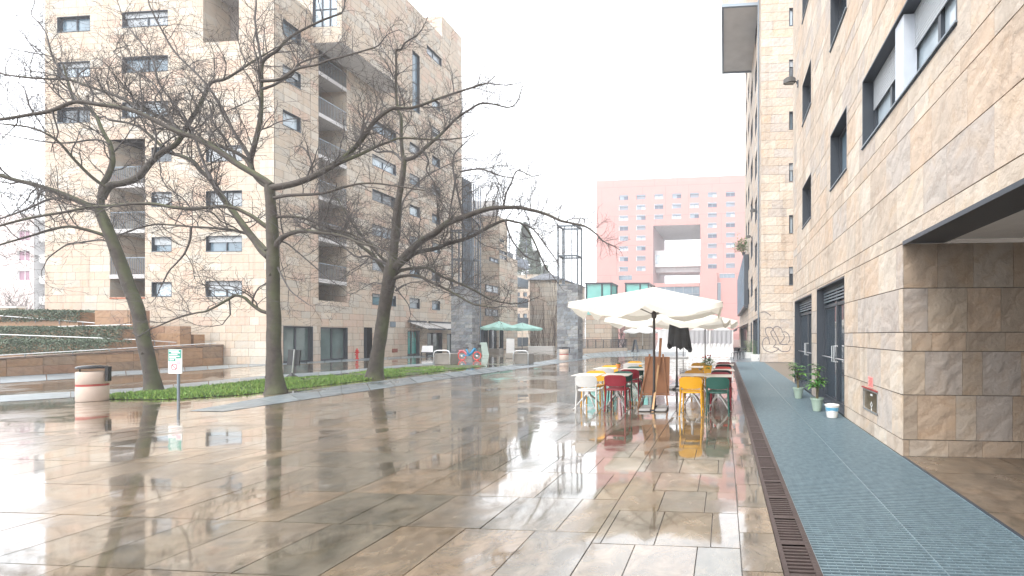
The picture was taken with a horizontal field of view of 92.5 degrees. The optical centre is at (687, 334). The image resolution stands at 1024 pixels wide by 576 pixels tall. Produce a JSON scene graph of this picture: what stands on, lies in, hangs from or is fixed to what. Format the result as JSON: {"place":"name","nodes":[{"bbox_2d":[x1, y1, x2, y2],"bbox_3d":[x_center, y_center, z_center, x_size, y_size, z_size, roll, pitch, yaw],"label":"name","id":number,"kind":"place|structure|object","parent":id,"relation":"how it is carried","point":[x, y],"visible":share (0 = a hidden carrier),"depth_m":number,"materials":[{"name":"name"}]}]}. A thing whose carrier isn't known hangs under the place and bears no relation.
{"place":"outdoors","nodes":[
{"label":"outdoors","id":0,"kind":"place"},
{"bbox_2d":[0,213,44,309],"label":"apartment building","id":1,"kind":"structure","parent":0,"point":[22,275],"depth_m":68.14,"materials":[{"name":"white paint"}]},
{"bbox_2d":[17,270,29,280],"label":"window","id":2,"kind":"structure","parent":1,"relation":"in","point":[22,275],"depth_m":68.16,"materials":[{"name":"glass"}]},
{"bbox_2d":[0,363,434,401],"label":"slate path","id":3,"kind":"structure","parent":0,"point":[17,397],"depth_m":14.45,"materials":[{"name":"stone"}]},
{"bbox_2d":[0,355,434,382],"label":"slate path","id":4,"kind":"structure","parent":0,"point":[11,379],"depth_m":19.98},
{"bbox_2d":[45,0,461,363],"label":"apartment building","id":5,"kind":"structure","parent":0,"point":[239,334],"depth_m":26.11,"materials":[{"name":"stone"}]},
{"bbox_2d":[57,15,89,32],"bbox_3d":[-34.863,-17.641,26.119,2.125,0.911,0.240,0,0,5],"label":"window","id":6,"kind":"structure","parent":5,"relation":"in","point":[85,19],"depth_m":26.19,"materials":[{"name":"glass"}]},
{"bbox_2d":[57,61,89,77],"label":"window","id":7,"kind":"structure","parent":5,"relation":"in","point":[80,62],"depth_m":26.16,"materials":[{"name":"glass"}]},
{"bbox_2d":[57,106,89,123],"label":"window","id":8,"kind":"structure","parent":5,"relation":"in","point":[64,110],"depth_m":26.20,"materials":[{"name":"glass"}]},
{"bbox_2d":[121,55,167,72],"bbox_3d":[-30.392,-15.158,25.766,2.862,0.900,0.240,0,0,5],"label":"window","id":9,"kind":"structure","parent":5,"relation":"in","point":[135,59],"depth_m":25.81,"materials":[{"name":"glass"}]},
{"bbox_2d":[121,100,167,117],"bbox_3d":[-30.392,-12.624,25.766,2.862,0.900,0.240,0,0,5],"label":"window","id":10,"kind":"structure","parent":5,"relation":"in","point":[123,103],"depth_m":25.81,"materials":[{"name":"glass"}]},
{"bbox_2d":[122,9,167,27],"bbox_3d":[-30.392,-17.692,25.766,2.862,0.900,0.240,0,0,5],"label":"window","id":11,"kind":"structure","parent":5,"relation":"in","point":[142,13],"depth_m":25.81,"materials":[{"name":"glass"}]},
{"bbox_2d":[151,192,171,206],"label":"window","id":12,"kind":"structure","parent":5,"relation":"in","point":[158,193],"depth_m":25.74,"materials":[{"name":"glass"}]},
{"bbox_2d":[151,237,171,251],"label":"window","id":13,"kind":"structure","parent":5,"relation":"in","point":[155,240],"depth_m":25.73,"materials":[{"name":"glass"}]},
{"bbox_2d":[151,282,171,296],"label":"window","id":14,"kind":"structure","parent":5,"relation":"in","point":[154,286],"depth_m":25.76,"materials":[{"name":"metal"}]},
{"bbox_2d":[205,235,241,251],"bbox_3d":[-25.587,-5.029,25.386,2.201,0.885,0.240,0,0,5],"label":"window","id":15,"kind":"structure","parent":5,"relation":"in","point":[224,245],"depth_m":25.45,"materials":[{"name":"glass"}]},
{"bbox_2d":[205,281,241,296],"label":"window","id":16,"kind":"structure","parent":5,"relation":"in","point":[222,293],"depth_m":25.44,"materials":[{"name":"glass"}]},
{"bbox_2d":[205,145,242,161],"bbox_3d":[-25.587,-10.005,25.386,2.201,0.885,0.240,0,0,5],"label":"window","id":17,"kind":"structure","parent":5,"relation":"in","point":[224,145],"depth_m":25.40,"materials":[{"name":"glass"}]},
{"bbox_2d":[206,190,241,205],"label":"window","id":18,"kind":"structure","parent":5,"relation":"in","point":[239,192],"depth_m":25.44,"materials":[{"name":"glass"}]},
{"bbox_2d":[282,109,300,132],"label":"window","id":19,"kind":"structure","parent":5,"relation":"in","point":[295,125],"depth_m":26.24,"materials":[{"name":"glass"}]},
{"bbox_2d":[283,19,300,45],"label":"window","id":20,"kind":"structure","parent":5,"relation":"in","point":[285,25],"depth_m":26.10,"materials":[{"name":"glass"}]},
{"bbox_2d":[283,64,300,89],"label":"window","id":21,"kind":"structure","parent":5,"relation":"in","point":[297,79],"depth_m":26.36,"materials":[{"name":"glass"}]},
{"bbox_2d":[283,326,312,362],"bbox_3d":[-22.620,0.537,26.496,0.284,2.085,1.862,0,0,5],"label":"door","id":22,"kind":"structure","parent":5,"relation":"in","point":[294,337],"depth_m":26.81,"materials":[{"name":"glass"}]},
{"bbox_2d":[313,0,336,26],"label":"window","id":23,"kind":"structure","parent":5,"relation":"in","point":[330,8],"depth_m":27.28,"materials":[{"name":"glass"}]},
{"bbox_2d":[320,327,347,360],"bbox_3d":[-22.427,0.550,28.940,0.284,2.060,2.023,0,0,5],"label":"door","id":24,"kind":"structure","parent":5,"relation":"in","point":[334,340],"depth_m":29.14,"materials":[{"name":"glass"}]},
{"bbox_2d":[372,188,394,207],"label":"window","id":25,"kind":"structure","parent":5,"relation":"in","point":[380,200],"depth_m":33.13,"materials":[{"name":"glass"}]},
{"bbox_2d":[372,293,395,306],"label":"window","id":26,"kind":"structure","parent":5,"relation":"in","point":[375,296],"depth_m":32.66,"materials":[{"name":"glass"}]},
{"bbox_2d":[372,153,395,175],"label":"window","id":27,"kind":"structure","parent":5,"relation":"in","point":[379,162],"depth_m":33.15,"materials":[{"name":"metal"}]},
{"bbox_2d":[407,330,419,354],"bbox_3d":[-21.844,0.614,36.310,0.284,1.932,1.438,0,0,5],"label":"door","id":28,"kind":"structure","parent":5,"relation":"in","point":[413,346],"depth_m":36.65,"materials":[{"name":"glass"}]},
{"bbox_2d":[412,51,419,114],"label":"window","id":29,"kind":"structure","parent":5,"relation":"in","point":[415,75],"depth_m":36.86,"materials":[{"name":"glass"}]},
{"bbox_2d":[408,320,444,329],"bbox_3d":[-20.802,-0.770,36.561,1.738,0.740,2.103,0,0,5],"label":"awning","id":30,"kind":"object","parent":5,"relation":"attached to","point":[426,326],"visible":0.91,"depth_m":36.26,"materials":[{"name":"grey fabric"}]},
{"bbox_2d":[427,45,441,66],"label":"window","id":31,"kind":"structure","parent":5,"relation":"in","point":[432,53],"depth_m":39.07,"materials":[{"name":"glass"}]},
{"bbox_2d":[427,333,441,353],"bbox_3d":[-21.634,0.702,38.961,0.284,1.756,2.015,0,0,5],"label":"door","id":32,"kind":"structure","parent":5,"relation":"in","point":[435,339],"depth_m":39.44,"materials":[{"name":"glass"}]},
{"bbox_2d":[428,321,450,329],"bbox_3d":[-20.569,-0.770,39.513,1.738,0.740,3.008,0,0,5],"label":"awning","id":33,"kind":"object","parent":5,"relation":"attached to","point":[447,325],"visible":0.45,"depth_m":38.82,"materials":[{"name":"metal"}]},
{"bbox_2d":[110,365,484,399],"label":"grass","id":34,"kind":"structure","parent":0,"point":[241,387],"depth_m":13.86,"materials":[{"name":"plant"}]},
{"bbox_2d":[0,0,311,390],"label":"bare tree","id":35,"kind":"object","parent":34,"relation":"on","point":[152,379],"visible":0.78,"depth_m":13.03,"materials":[{"name":"brown plant"}]},
{"bbox_2d":[0,0,535,394],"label":"bare tree","id":36,"kind":"object","parent":34,"relation":"on","point":[269,252],"visible":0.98,"depth_m":12.52,"materials":[{"name":"brown plant"}]},
{"bbox_2d":[276,1,626,379],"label":"bare tree","id":37,"kind":"object","parent":34,"relation":"on","point":[375,368],"visible":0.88,"depth_m":16.63,"materials":[{"name":"brown plant"}]},
{"bbox_2d":[0,0,744,335],"label":"sky","id":38,"kind":"structure","parent":0,"point":[623,89],"materials":[{"name":"white"}]},
{"bbox_2d":[0,350,783,575],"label":"paving","id":39,"kind":"structure","parent":0,"point":[529,471],"depth_m":5.01,"materials":[{"name":"stone"}]},
{"bbox_2d":[0,308,98,326],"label":"hedge","id":40,"kind":"object","parent":39,"relation":"on","point":[43,316],"visible":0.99,"depth_m":23.75,"materials":[{"name":"green plant"}]},
{"bbox_2d":[0,337,131,357],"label":"hedge","id":41,"kind":"object","parent":39,"relation":"on","point":[20,345],"visible":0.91,"depth_m":21.47,"materials":[{"name":"green plant"}]},
{"bbox_2d":[0,334,175,344],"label":"handrail","id":42,"kind":"object","parent":41,"relation":"on","point":[75,337],"visible":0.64,"depth_m":21.77,"materials":[{"name":"grey metal"}]},
{"bbox_2d":[74,365,111,401],"bbox_3d":[-14.465,1.161,11.144,0.547,0.870,0.524,0,0,30],"label":"litter bin","id":43,"kind":"object","parent":39,"relation":"on","point":[91,386],"visible":1,"depth_m":11.00,"materials":[{"name":"concrete"}]},
{"bbox_2d":[0,344,223,376],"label":"ramp wall","id":44,"kind":"structure","parent":39,"relation":"on","point":[114,359],"depth_m":20.25,"materials":[{"name":"brown stone"}]},
{"bbox_2d":[0,325,136,349],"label":"hedge","id":45,"kind":"object","parent":44,"relation":"on","point":[103,332],"visible":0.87,"depth_m":22.29,"materials":[{"name":"green plant"}]},
{"bbox_2d":[0,343,214,355],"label":"handrail","id":46,"kind":"object","parent":44,"relation":"on","point":[100,349],"visible":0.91,"depth_m":20.01,"materials":[{"name":"grey metal"}]},
{"bbox_2d":[95,310,149,328],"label":"garden wall","id":47,"kind":"structure","parent":39,"relation":"on","point":[105,317],"depth_m":23.33,"materials":[{"name":"brown stone"}]},
{"bbox_2d":[150,326,190,347],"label":"garden wall","id":48,"kind":"structure","parent":39,"relation":"on","point":[166,333],"depth_m":23.79,"materials":[{"name":"brown stone"}]},
{"bbox_2d":[168,349,181,399],"bbox_3d":[-12.612,0.978,11.312,0.362,1.244,0.083,0,0,5],"label":"sign post","id":49,"kind":"object","parent":39,"relation":"on","point":[175,361],"visible":1,"depth_m":11.28,"materials":[{"name":"grey metal"}]},
{"bbox_2d":[191,334,204,347],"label":"garden wall","id":50,"kind":"structure","parent":39,"relation":"on","point":[198,339],"depth_m":24.51,"materials":[{"name":"brown stone"}]},
{"bbox_2d":[286,349,300,376],"bbox_3d":[-14.721,1.068,17.106,0.520,1.067,0.356,0,0,-16],"label":"board stand","id":51,"kind":"object","parent":39,"relation":"on","point":[294,357],"visible":0.78,"depth_m":17.14,"materials":[{"name":"metal"}]},
{"bbox_2d":[433,350,457,364],"bbox_3d":[-13.073,1.198,24.807,0.960,0.803,0.852,0,0,5],"label":"stone bench","id":52,"kind":"object","parent":39,"relation":"on","point":[449,358],"visible":0.94,"depth_m":24.55,"materials":[{"name":"stone"}]},
{"bbox_2d":[451,229,479,355],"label":"stone pillar","id":53,"kind":"structure","parent":39,"relation":"on","point":[465,329],"depth_m":35.23,"materials":[{"name":"grey stone"}]},
{"bbox_2d":[458,343,480,359],"bbox_3d":[-13.809,1.052,28.968,1.573,1.096,0.561,0,0,5],"label":"bicycle","id":54,"kind":"object","parent":39,"relation":"on","point":[473,350],"visible":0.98,"depth_m":28.93,"materials":[{"name":"metal"}]},
{"bbox_2d":[462,178,480,341],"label":"stair tower","id":55,"kind":"structure","parent":39,"relation":"on","point":[465,205],"depth_m":44.16,"materials":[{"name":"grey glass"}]},
{"bbox_2d":[480,321,517,348],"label":"parasol","id":56,"kind":"object","parent":39,"relation":"on","point":[496,326],"visible":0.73,"depth_m":43.50,"materials":[{"name":"green fabric"}]},
{"bbox_2d":[506,338,514,351],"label":"sandwich board","id":57,"kind":"object","parent":39,"relation":"on","point":[509,344],"visible":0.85,"depth_m":42.84,"materials":[{"name":"white paint"}]},
{"bbox_2d":[571,373,604,409],"bbox_3d":[-2.170,1.227,9.980,0.580,0.738,0.580,0,0,5],"label":"cafe table","id":58,"kind":"object","parent":39,"relation":"on","point":[588,394],"visible":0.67,"depth_m":9.94,"materials":[{"name":"laminate"}]},
{"bbox_2d":[575,376,602,413],"bbox_3d":[-2.043,1.205,9.475,0.464,0.770,0.513,0,0,6],"label":"cafe chair","id":59,"kind":"object","parent":39,"relation":"on","point":[585,381],"visible":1,"depth_m":9.27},
{"bbox_2d":[580,371,605,407],"bbox_3d":[-2.117,1.205,10.282,0.464,0.770,0.514,0,0,3],"label":"cafe chair","id":60,"kind":"object","parent":39,"relation":"on","point":[600,378],"visible":0.45,"depth_m":10.46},
{"bbox_2d":[582,339,627,351],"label":"railing","id":61,"kind":"object","parent":39,"relation":"on","point":[600,349],"visible":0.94,"depth_m":44.28,"materials":[{"name":"metal"}]},
{"bbox_2d":[602,373,631,409],"bbox_3d":[-1.538,1.227,9.980,0.580,0.738,0.580,0,0,2],"label":"cafe table","id":62,"kind":"object","parent":39,"relation":"on","point":[619,395],"visible":0.73,"depth_m":9.95,"materials":[{"name":"metal"}]},
{"bbox_2d":[604,375,630,412],"bbox_3d":[-1.470,1.205,9.597,0.464,0.770,0.514,0,0,7],"label":"cafe chair","id":63,"kind":"object","parent":39,"relation":"on","point":[615,382],"visible":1,"depth_m":9.38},
{"bbox_2d":[607,371,632,407],"bbox_3d":[-1.496,1.205,10.130,0.464,0.770,0.514,0,0,7],"label":"cafe chair","id":64,"kind":"object","parent":39,"relation":"on","point":[629,378],"visible":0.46,"depth_m":10.29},
{"bbox_2d":[620,369,642,400],"bbox_3d":[-1.376,1.205,11.187,0.464,0.770,0.514,0,0,5],"label":"cafe chair","id":65,"kind":"object","parent":39,"relation":"on","point":[635,372],"visible":0.51,"depth_m":10.96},
{"bbox_2d":[568,285,722,410],"bbox_3d":[-0.727,0.264,9.825,2.857,2.648,2.857,0,0,3],"label":"parasol","id":66,"kind":"object","parent":39,"relation":"on","point":[653,302],"visible":0.95,"depth_m":8.79,"materials":[{"name":"beige fabric"}]},
{"bbox_2d":[637,338,669,411],"bbox_3d":[-0.807,0.832,10.028,0.645,1.524,0.846,0,0,28],"label":"easel","id":67,"kind":"object","parent":39,"relation":"on","point":[662,371],"visible":0.96,"depth_m":10.21,"materials":[{"name":"orange wood"}]},
{"bbox_2d":[604,314,737,389],"bbox_3d":[-0.333,0.354,13.624,3.219,2.468,3.219,0,0,14],"label":"parasol","id":68,"kind":"object","parent":39,"relation":"on","point":[707,322],"visible":0.49,"depth_m":12.38,"materials":[{"name":"beige fabric"}]},
{"bbox_2d":[667,324,691,351],"bbox_3d":[-0.251,0.096,13.617,0.761,0.851,0.295,0,0,5],"label":"folded cover","id":69,"kind":"object","parent":68,"relation":"hanging from","point":[678,337],"visible":0.81,"depth_m":13.53,"materials":[{"name":"grey fabric"}]},
{"bbox_2d":[679,377,703,415],"bbox_3d":[0.078,1.205,9.184,0.464,0.770,0.514,0,0,7],"label":"cafe chair","id":70,"kind":"object","parent":39,"relation":"on","point":[690,384],"visible":1,"depth_m":8.97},
{"bbox_2d":[678,373,705,409],"bbox_3d":[0.098,1.227,9.950,0.580,0.738,0.580,0,0,7],"label":"cafe table","id":71,"kind":"object","parent":39,"relation":"on","point":[693,375],"visible":0.64,"depth_m":9.90,"materials":[{"name":"metal"}]},
{"bbox_2d":[701,355,714,372],"bbox_3d":[0.453,0.648,10.348,0.366,0.415,0.338,0,0,-34],"label":"flowerpot","id":72,"kind":"object","parent":71,"relation":"on","point":[708,368],"visible":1,"depth_m":10.27,"materials":[{"name":"yellow ceramic"}]},
{"bbox_2d":[686,328,709,356],"bbox_3d":[0.905,0.375,35.445,1.803,2.450,4.642,0,0,5],"label":"market tent","id":73,"kind":"object","parent":39,"relation":"on","point":[697,339],"visible":0.62,"depth_m":34.26,"materials":[{"name":"fabric"}]},
{"bbox_2d":[706,377,729,416],"bbox_3d":[0.602,1.205,9.128,0.464,0.770,0.513,0,0,7],"label":"cafe chair","id":74,"kind":"object","parent":39,"relation":"on","point":[717,382],"visible":1,"depth_m":8.92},
{"bbox_2d":[704,374,732,411],"bbox_3d":[0.652,1.227,9.750,0.580,0.738,0.580,0,0,7],"label":"cafe table","id":75,"kind":"object","parent":39,"relation":"on","point":[719,395],"visible":0.65,"depth_m":9.70,"materials":[{"name":"metal"}]},
{"bbox_2d":[710,372,731,410],"bbox_3d":[0.695,1.205,9.838,0.464,0.770,0.513,0,0,2],"label":"cafe chair","id":76,"kind":"object","parent":39,"relation":"on","point":[729,378],"visible":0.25,"depth_m":9.62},
{"bbox_2d":[710,328,733,356],"bbox_3d":[2.601,0.340,35.444,1.840,2.520,4.642,0,0,5],"label":"market tent","id":77,"kind":"object","parent":39,"relation":"on","point":[721,342],"visible":0.89,"depth_m":34.26,"materials":[{"name":"fabric"}]},
{"bbox_2d":[191,355,592,410],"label":"slate path","id":78,"kind":"structure","parent":0,"point":[331,391],"depth_m":13.90,"materials":[{"name":"stone"}]},
{"bbox_2d":[513,350,533,363],"bbox_3d":[-9.037,1.213,25.260,0.889,0.774,0.852,0,0,5],"label":"stone bench","id":79,"kind":"object","parent":78,"relation":"on","point":[524,358],"visible":0.96,"depth_m":24.99,"materials":[{"name":"stone"}]},
{"bbox_2d":[559,347,569,359],"bbox_3d":[-7.812,1.170,28.908,0.581,0.852,0.572,0,0,32],"label":"litter bin","id":80,"kind":"object","parent":78,"relation":"on","point":[563,354],"visible":0.97,"depth_m":28.68,"materials":[{"name":"concrete"}]},
{"bbox_2d":[557,225,582,358],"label":"stone pillar","id":81,"kind":"structure","parent":78,"relation":"on","point":[570,328],"depth_m":30.20,"materials":[{"name":"grey stone"}]},
{"bbox_2d":[517,274,540,343],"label":"apartment building","id":82,"kind":"structure","parent":0,"point":[521,293],"depth_m":78.45,"materials":[{"name":"stone"}]},
{"bbox_2d":[526,274,585,346],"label":"gallery building","id":83,"kind":"structure","parent":0,"point":[543,315],"depth_m":59.66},
{"bbox_2d":[585,282,617,347],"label":"glass pavilion","id":84,"kind":"structure","parent":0,"point":[600,328],"depth_m":47.39,"materials":[{"name":"stone"}]},
{"bbox_2d":[584,348,686,357],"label":"slate path","id":85,"kind":"structure","parent":0,"point":[644,352],"depth_m":39.31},
{"bbox_2d":[625,282,652,348],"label":"glass pavilion","id":86,"kind":"structure","parent":85,"relation":"on","point":[647,338],"depth_m":50.91,"materials":[{"name":"glass"}]},
{"bbox_2d":[623,327,657,348],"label":"parasol","id":87,"kind":"object","parent":85,"relation":"on","point":[646,330],"visible":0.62,"depth_m":49.05,"materials":[{"name":"white fabric"}]},
{"bbox_2d":[655,329,686,351],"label":"market tent","id":88,"kind":"object","parent":85,"relation":"on","point":[663,334],"visible":0.32,"depth_m":44.91,"materials":[{"name":"fabric"}]},
{"bbox_2d":[596,175,744,339],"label":"office building","id":89,"kind":"structure","parent":0,"point":[646,257],"depth_m":152.23,"materials":[{"name":"paint"}]},
{"bbox_2d":[730,351,759,361],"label":"pavement","id":90,"kind":"structure","parent":0,"point":[742,358],"depth_m":29.82,"materials":[{"name":"stone"}]},
{"bbox_2d":[503,336,1019,575],"bbox_3d":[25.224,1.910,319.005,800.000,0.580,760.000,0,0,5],"label":"ground","id":91,"kind":"structure","parent":0,"point":[783,368],"depth_m":15.63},
{"bbox_2d":[472,201,530,348],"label":"apartment building","id":92,"kind":"structure","parent":91,"relation":"on","point":[490,338],"depth_m":50.37,"materials":[{"name":"stone"}]},
{"bbox_2d":[503,323,542,349],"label":"parasol","id":93,"kind":"object","parent":91,"relation":"on","point":[524,327],"visible":0.88,"depth_m":49.12,"materials":[{"name":"green fabric"}]},
{"bbox_2d":[515,221,536,274],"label":"conifer","id":94,"kind":"object","parent":91,"relation":"on","point":[526,233],"visible":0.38,"depth_m":111.43,"materials":[{"name":"green plant"}]},
{"bbox_2d":[528,346,554,349],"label":"wall","id":95,"kind":"structure","parent":91,"relation":"on","point":[541,347],"depth_m":47.34,"materials":[{"name":"paint"}]},
{"bbox_2d":[721,0,792,361],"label":"apartment building","id":96,"kind":"structure","parent":91,"relation":"on","point":[757,42],"depth_m":26.92,"materials":[{"name":"stone"}]},
{"bbox_2d":[732,232,747,255],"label":"potted plant","id":97,"kind":"object","parent":96,"relation":"attached to","point":[741,248],"visible":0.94,"depth_m":41.41,"materials":[{"name":"green plant"}]},
{"bbox_2d":[753,317,759,360],"bbox_3d":[4.732,0.250,31.006,0.254,2.660,6.685,0,0,5],"label":"door","id":98,"kind":"structure","parent":96,"relation":"in","point":[755,322],"depth_m":33.84,"materials":[{"name":"metal"}]},
{"bbox_2d":[731,362,822,575],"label":"drain channel","id":99,"kind":"object","parent":91,"relation":"on","point":[797,557],"visible":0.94,"depth_m":4.27,"materials":[{"name":"metal"}]},
{"bbox_2d":[736,362,1023,575],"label":"walkway grating","id":100,"kind":"object","parent":91,"relation":"on","point":[865,503],"visible":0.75,"depth_m":4.33,"materials":[{"name":"metal"}]},
{"bbox_2d":[789,362,807,398],"bbox_3d":[2.764,1.146,11.588,0.588,0.896,0.643,0,0,5],"label":"potted plant","id":101,"kind":"object","parent":100,"relation":"on","point":[798,392],"visible":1,"depth_m":11.50,"materials":[{"name":"green plant"}]},
{"bbox_2d":[803,364,827,410],"bbox_3d":[2.696,1.099,9.646,0.547,0.990,0.574,0,0,5],"label":"potted plant","id":102,"kind":"object","parent":100,"relation":"on","point":[817,402],"visible":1,"depth_m":9.57,"materials":[{"name":"green plant"}]},
{"bbox_2d":[825,403,839,417],"bbox_3d":[2.787,1.469,8.875,0.276,0.250,0.281,0,0,5],"label":"bucket","id":103,"kind":"object","parent":100,"relation":"on","point":[832,409],"visible":1,"depth_m":8.78,"materials":[{"name":"white paint"}]},
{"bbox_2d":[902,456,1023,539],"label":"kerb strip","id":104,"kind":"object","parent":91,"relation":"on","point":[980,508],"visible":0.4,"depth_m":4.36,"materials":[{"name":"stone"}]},
{"bbox_2d":[793,0,1023,458],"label":"apartment building","id":105,"kind":"structure","parent":0,"point":[908,206],"depth_m":6.03,"materials":[{"name":"stone"}]},
{"bbox_2d":[783,76,798,87],"bbox_3d":[3.261,-8.020,14.541,0.470,0.323,0.214,0,0,5],"label":"wall lamp","id":106,"kind":"object","parent":105,"relation":"attached to","point":[790,80],"visible":1,"depth_m":14.48,"materials":[{"name":"metal"}]},
{"bbox_2d":[795,294,811,393],"bbox_3d":[3.561,0.235,13.791,0.254,2.690,2.993,0,0,5],"label":"door","id":107,"kind":"structure","parent":105,"relation":"in","point":[803,306],"depth_m":14.58,"materials":[{"name":"metal"}]},
{"bbox_2d":[801,173,810,229],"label":"window","id":108,"kind":"structure","parent":105,"relation":"in","point":[806,190],"depth_m":13.74,"materials":[{"name":"glass"}]},
{"bbox_2d":[801,60,810,127],"bbox_3d":[3.501,-6.855,13.073,0.300,1.250,1.419,0,0,5],"label":"window","id":109,"kind":"structure","parent":105,"relation":"in","point":[806,87],"depth_m":13.74,"materials":[{"name":"glass"}]},
{"bbox_2d":[817,276,844,414],"bbox_3d":[3.284,0.215,10.284,0.254,2.730,2.691,0,0,5],"label":"door","id":110,"kind":"structure","parent":105,"relation":"in","point":[830,297],"depth_m":10.89,"materials":[{"name":"metal"}]},
{"bbox_2d":[829,105,846,191],"bbox_3d":[3.215,-3.775,9.451,0.300,1.250,1.392,0,0,5],"label":"window","id":111,"kind":"structure","parent":105,"relation":"in","point":[838,138],"depth_m":10.05,"materials":[{"name":"glass"}]},
{"bbox_2d":[829,0,846,52],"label":"window","id":112,"kind":"structure","parent":105,"relation":"in","point":[838,8],"depth_m":10.11,"materials":[{"name":"glass"}]},
{"bbox_2d":[860,0,957,150],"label":"window","id":113,"kind":"structure","parent":105,"relation":"in","point":[935,20],"depth_m":6.35,"materials":[{"name":"glass"}]},
{"bbox_2d":[905,456,1023,535],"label":"recess floor","id":114,"kind":"structure","parent":0,"point":[994,487],"depth_m":5.03,"materials":[{"name":"stone"}]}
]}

